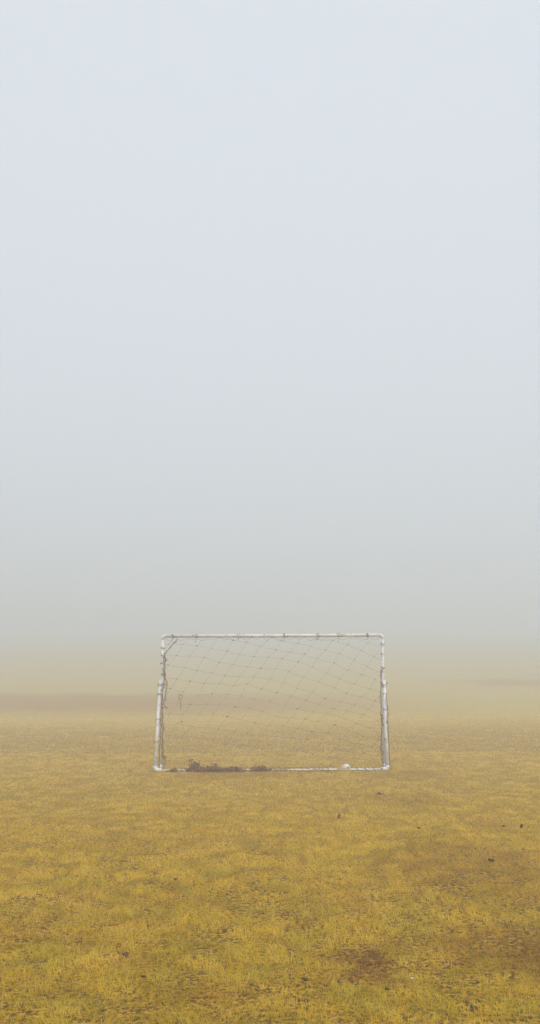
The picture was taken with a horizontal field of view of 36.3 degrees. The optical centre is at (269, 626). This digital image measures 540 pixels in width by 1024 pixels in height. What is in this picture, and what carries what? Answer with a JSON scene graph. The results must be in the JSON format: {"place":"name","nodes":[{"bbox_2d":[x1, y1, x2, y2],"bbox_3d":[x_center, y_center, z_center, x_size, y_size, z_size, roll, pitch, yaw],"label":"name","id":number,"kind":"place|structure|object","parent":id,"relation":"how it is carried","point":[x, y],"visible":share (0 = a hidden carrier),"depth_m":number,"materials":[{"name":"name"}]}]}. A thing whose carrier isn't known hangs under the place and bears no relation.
{"place":"outdoors","nodes":[
{"label":"outdoors","id":0,"kind":"place"},
{"bbox_2d":[0,632,539,1023],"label":"ground","id":1,"kind":"structure","parent":0,"point":[111,671],"depth_m":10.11,"materials":[{"name":"yellow plant"}]},
{"bbox_2d":[183,758,204,771],"bbox_3d":[-1.040,1.909,11.363,0.323,0.198,0.163,0,-3,0],"label":"leaf clump","id":2,"kind":"object","parent":1,"relation":"on","point":[194,766],"visible":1,"depth_m":11.33,"materials":[{"name":"brown plant"}]},
{"bbox_2d":[200,763,226,771],"bbox_3d":[-0.765,1.948,11.360,0.570,0.139,0.151,0,-3,0],"label":"leaf clump","id":3,"kind":"object","parent":1,"relation":"on","point":[212,768],"visible":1,"depth_m":11.32,"materials":[{"name":"brown plant"}]},
{"bbox_2d":[223,766,246,771],"bbox_3d":[-0.530,1.963,11.359,0.436,0.099,0.144,0,-3,0],"label":"leaf clump","id":4,"kind":"object","parent":1,"relation":"on","point":[233,769],"visible":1,"depth_m":11.33,"materials":[{"name":"brown plant"}]},
{"bbox_2d":[249,764,275,771],"bbox_3d":[-0.122,1.951,11.355,0.416,0.112,0.142,0,-3,0],"label":"leaf clump","id":5,"kind":"object","parent":1,"relation":"on","point":[259,768],"visible":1,"depth_m":11.32,"materials":[{"name":"brown plant"}]},
{"bbox_2d":[153,633,390,771],"bbox_3d":[0.042,1.065,11.680,3.336,1.969,0.630,0,-3,0],"label":"football goal","id":6,"kind":"object","parent":1,"relation":"on","point":[384,741],"visible":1,"depth_m":11.85,"materials":[{"name":"white paint"}]},
{"bbox_2d":[334,768,352,771],"bbox_3d":[1.009,1.965,11.336,0.283,0.051,0.111,0,-3,0],"label":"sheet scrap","id":7,"kind":"object","parent":1,"relation":"on","point":[342,769],"visible":0.95,"depth_m":11.31,"materials":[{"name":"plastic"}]},
{"bbox_2d":[0,0,539,633],"label":"sky","id":8,"kind":"structure","parent":0,"point":[270,269],"materials":[{"name":"white"}]},
{"bbox_2d":[470,1005,477,1010],"bbox_3d":[0.842,1.575,3.402,0.035,0.020,0.037,0,-3,0],"label":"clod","id":9,"kind":"object","parent":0,"point":[472,1008],"visible":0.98,"depth_m":3.39,"materials":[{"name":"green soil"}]}
]}

